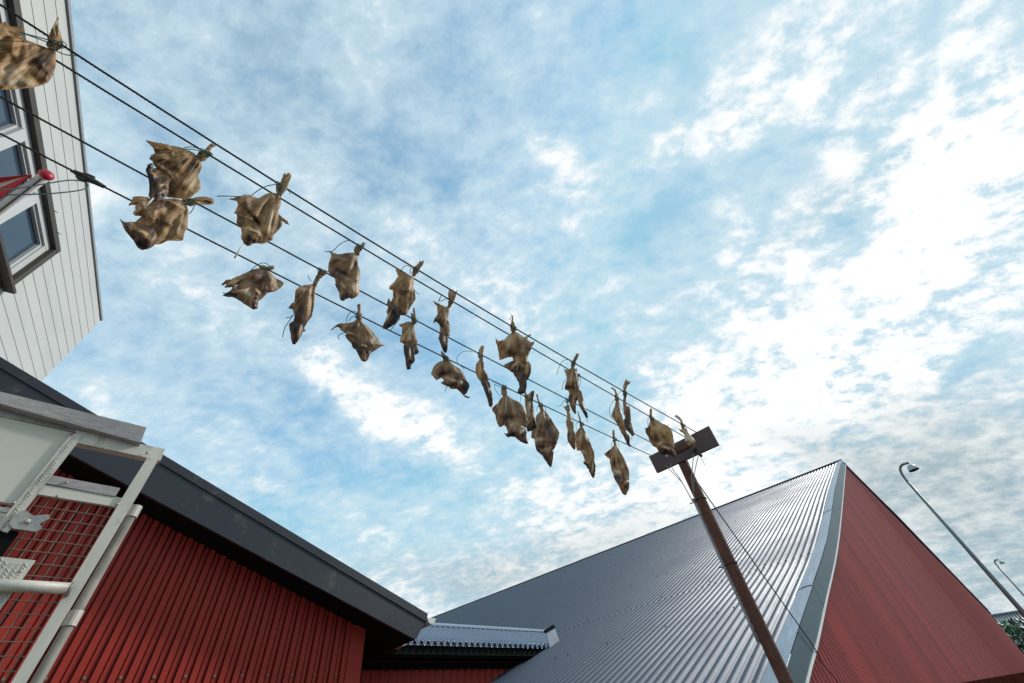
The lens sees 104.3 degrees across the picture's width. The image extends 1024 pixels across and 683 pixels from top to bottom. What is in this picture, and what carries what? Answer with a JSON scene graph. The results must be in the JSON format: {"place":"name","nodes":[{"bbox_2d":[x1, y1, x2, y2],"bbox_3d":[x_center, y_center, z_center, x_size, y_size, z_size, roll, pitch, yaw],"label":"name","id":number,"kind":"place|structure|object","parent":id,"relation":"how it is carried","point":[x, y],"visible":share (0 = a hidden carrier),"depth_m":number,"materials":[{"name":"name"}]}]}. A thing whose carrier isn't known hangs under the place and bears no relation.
{"place":"outdoors","nodes":[
{"label":"outdoors","id":0,"kind":"place"},
{"bbox_2d":[0,0,102,380],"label":"clad house","id":1,"kind":"structure","parent":0,"point":[51,314],"depth_m":4.07,"materials":[{"name":"white paint"}]},
{"bbox_2d":[0,0,50,274],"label":"window","id":2,"kind":"structure","parent":1,"relation":"in","point":[23,228],"depth_m":3.70,"materials":[{"name":"white paint"}]},
{"bbox_2d":[0,169,54,216],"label":"flagpole","id":3,"kind":"object","parent":1,"relation":"attached to","point":[8,203],"visible":1,"depth_m":2.48,"materials":[{"name":"white metal"}]},
{"bbox_2d":[0,174,31,198],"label":"flag","id":4,"kind":"object","parent":3,"relation":"attached to","point":[8,182],"visible":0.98,"depth_m":2.45,"materials":[{"name":"red fabric"}]},
{"bbox_2d":[0,133,650,455],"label":"drying rope","id":5,"kind":"object","parent":1,"relation":"attached to","point":[34,151],"visible":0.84,"depth_m":1.78,"materials":[{"name":"black fabric"}]},
{"bbox_2d":[0,169,106,195],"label":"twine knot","id":6,"kind":"object","parent":5,"relation":"hanging from","point":[84,177],"visible":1,"depth_m":1.43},
{"bbox_2d":[222,263,283,309],"bbox_3d":[-1.100,-0.251,1.704,0.193,0.210,0.097,31,-58,-32],"label":"dried fish","id":7,"kind":"object","parent":5,"relation":"hanging from","point":[252,288],"visible":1,"depth_m":1.69},
{"bbox_2d":[331,304,384,361],"bbox_3d":[-0.736,-0.046,1.941,0.252,0.272,0.096,28,-56,-30],"label":"dried fish","id":8,"kind":"object","parent":5,"relation":"hanging from","point":[363,339],"visible":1,"depth_m":1.92},
{"bbox_2d":[431,351,469,397],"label":"dried fish","id":9,"kind":"object","parent":5,"relation":"hanging from","point":[449,373],"visible":1,"depth_m":2.19},
{"bbox_2d":[492,384,527,443],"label":"dried fish","id":10,"kind":"object","parent":5,"relation":"hanging from","point":[510,414],"visible":1,"depth_m":2.36},
{"bbox_2d":[520,391,536,431],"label":"dried fish","id":11,"kind":"object","parent":5,"relation":"hanging from","point":[531,422],"visible":0.97,"depth_m":2.52},
{"bbox_2d":[531,394,559,466],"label":"dried fish","id":12,"kind":"object","parent":5,"relation":"hanging from","point":[545,433],"visible":0.97,"depth_m":2.51},
{"bbox_2d":[575,412,595,477],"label":"dried fish","id":13,"kind":"object","parent":5,"relation":"hanging from","point":[583,445],"visible":1,"depth_m":2.75},
{"bbox_2d":[604,429,628,494],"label":"dried fish","id":14,"kind":"object","parent":5,"relation":"hanging from","point":[619,466],"visible":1,"depth_m":2.94},
{"bbox_2d":[41,0,1023,665],"label":"sky","id":15,"kind":"structure","parent":0,"point":[793,229],"materials":[{"name":"blue"}]},
{"bbox_2d":[991,610,1023,653],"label":"grey shed","id":16,"kind":"structure","parent":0,"point":[998,617],"depth_m":24.40,"materials":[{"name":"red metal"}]},
{"label":"ground","id":17,"kind":"structure","parent":0,"visible":0},
{"bbox_2d":[0,357,435,682],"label":"red building","id":18,"kind":"structure","parent":17,"relation":"on","point":[202,580],"depth_m":3.17,"materials":[{"name":"paint"}]},
{"bbox_2d":[0,392,164,682],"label":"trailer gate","id":19,"kind":"structure","parent":18,"relation":"attached to","point":[39,440],"depth_m":1.19,"materials":[{"name":"metal"}]},
{"bbox_2d":[359,623,558,682],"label":"connecting building","id":20,"kind":"structure","parent":17,"relation":"on","point":[431,663],"depth_m":5.00,"materials":[{"name":"red paint"}]},
{"bbox_2d":[406,459,1023,682],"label":"gabled warehouse","id":21,"kind":"structure","parent":17,"relation":"on","point":[866,584],"depth_m":5.98,"materials":[{"name":"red metal"}]},
{"bbox_2d":[649,426,793,682],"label":"rusty pole","id":22,"kind":"object","parent":17,"relation":"on","point":[705,439],"visible":0.94,"depth_m":2.70,"materials":[{"name":"metal"}]},
{"bbox_2d":[0,96,649,441],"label":"drying rope","id":23,"kind":"object","parent":22,"relation":"attached to","point":[65,132],"visible":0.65,"depth_m":1.60,"materials":[{"name":"black fabric"}]},
{"bbox_2d":[120,196,214,249],"bbox_3d":[-1.281,-0.459,1.484,0.190,0.303,0.114,16,-51,-23],"label":"dried fish","id":24,"kind":"object","parent":23,"relation":"hanging from","point":[160,221],"visible":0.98,"depth_m":1.45},
{"bbox_2d":[282,267,327,344],"bbox_3d":[-0.897,-0.169,1.715,0.094,0.349,0.174,19,-52,-24],"label":"dried fish","id":25,"kind":"object","parent":23,"relation":"hanging from","point":[302,306],"visible":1,"depth_m":1.70},
{"bbox_2d":[399,308,418,369],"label":"dried fish","id":26,"kind":"object","parent":23,"relation":"hanging from","point":[408,339],"visible":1,"depth_m":1.98},
{"bbox_2d":[456,346,492,406],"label":"dried fish","id":27,"kind":"object","parent":23,"relation":"hanging from","point":[482,375],"visible":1,"depth_m":2.20},
{"bbox_2d":[560,398,575,449],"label":"dried fish","id":28,"kind":"object","parent":23,"relation":"hanging from","point":[571,435],"visible":0.95,"depth_m":2.55},
{"bbox_2d":[0,4,695,431],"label":"drying rope","id":29,"kind":"object","parent":22,"relation":"attached to","point":[288,190],"visible":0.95,"depth_m":1.47,"materials":[{"name":"black fabric"}]},
{"bbox_2d":[0,17,75,89],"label":"dried fish","id":30,"kind":"object","parent":29,"relation":"hanging from","point":[26,64],"visible":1,"depth_m":1.14},
{"bbox_2d":[217,173,290,257],"bbox_3d":[-0.903,-0.464,1.424,0.172,0.374,0.178,-10,-46,0],"label":"dried fish","id":31,"kind":"object","parent":29,"relation":"hanging from","point":[260,220],"visible":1,"depth_m":1.42},
{"bbox_2d":[383,260,423,330],"bbox_3d":[-0.469,-0.208,1.727,0.130,0.321,0.174,9,-49,-17],"label":"dried fish","id":32,"kind":"object","parent":29,"relation":"hanging from","point":[401,302],"visible":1,"depth_m":1.72},
{"bbox_2d":[495,315,533,393],"bbox_3d":[0.018,0.047,2.025,0.164,0.409,0.164,27,-56,-30],"label":"dried fish","id":33,"kind":"object","parent":29,"relation":"hanging from","point":[516,346],"visible":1,"depth_m":2.02},
{"bbox_2d":[557,353,578,413],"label":"dried fish","id":34,"kind":"object","parent":29,"relation":"hanging from","point":[571,386],"visible":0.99,"depth_m":2.28},
{"bbox_2d":[618,379,633,435],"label":"dried fish","id":35,"kind":"object","parent":29,"relation":"hanging from","point":[627,421],"visible":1,"depth_m":2.55},
{"bbox_2d":[675,415,704,464],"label":"dried fish","id":36,"kind":"object","parent":29,"relation":"hanging from","point":[690,440],"visible":1,"depth_m":2.95},
{"bbox_2d":[23,39,684,436],"bbox_3d":[-0.287,-0.225,2.064,4.454,0.149,0.008,30,-57,-31],"label":"drying rope","id":37,"kind":"object","parent":22,"relation":"attached to","point":[305,213],"visible":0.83,"depth_m":1.61,"materials":[{"name":"black fabric"}]},
{"bbox_2d":[144,140,215,206],"bbox_3d":[-1.178,-0.592,1.381,0.152,0.330,0.138,15,-51,-22],"label":"dried fish","id":38,"kind":"object","parent":37,"relation":"hanging from","point":[175,172],"visible":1,"depth_m":1.38},
{"bbox_2d":[324,240,365,300],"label":"dried fish","id":39,"kind":"object","parent":37,"relation":"hanging from","point":[343,270],"visible":1,"depth_m":1.69},
{"bbox_2d":[433,290,456,352],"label":"dried fish","id":40,"kind":"object","parent":37,"relation":"hanging from","point":[441,319],"visible":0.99,"depth_m":1.95},
{"bbox_2d":[575,369,587,421],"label":"dried fish","id":41,"kind":"object","parent":37,"relation":"hanging from","point":[581,402],"visible":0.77,"depth_m":2.42},
{"bbox_2d":[609,387,630,446],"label":"dried fish","id":42,"kind":"object","parent":37,"relation":"hanging from","point":[616,415],"visible":0.98,"depth_m":2.64},
{"bbox_2d":[645,408,675,456],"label":"dried fish","id":43,"kind":"object","parent":37,"relation":"hanging from","point":[660,436],"visible":1,"depth_m":2.83},
{"bbox_2d":[686,462,838,682],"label":"guy wire","id":44,"kind":"object","parent":22,"relation":"attached to","point":[765,578],"visible":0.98,"depth_m":2.97,"materials":[{"name":"black metal"}]},
{"bbox_2d":[899,462,1023,616],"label":"street lamp","id":45,"kind":"object","parent":17,"relation":"on","point":[1004,591],"visible":1,"depth_m":14.56,"materials":[{"name":"metal"}]},
{"bbox_2d":[994,559,1023,595],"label":"street lamp","id":46,"kind":"object","parent":17,"relation":"on","point":[1008,578],"visible":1,"depth_m":29.60,"materials":[{"name":"metal"}]},
{"bbox_2d":[998,617,1023,652],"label":"shrub","id":47,"kind":"object","parent":17,"relation":"on","point":[1014,630],"visible":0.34,"depth_m":18.97,"materials":[{"name":"green plant"}]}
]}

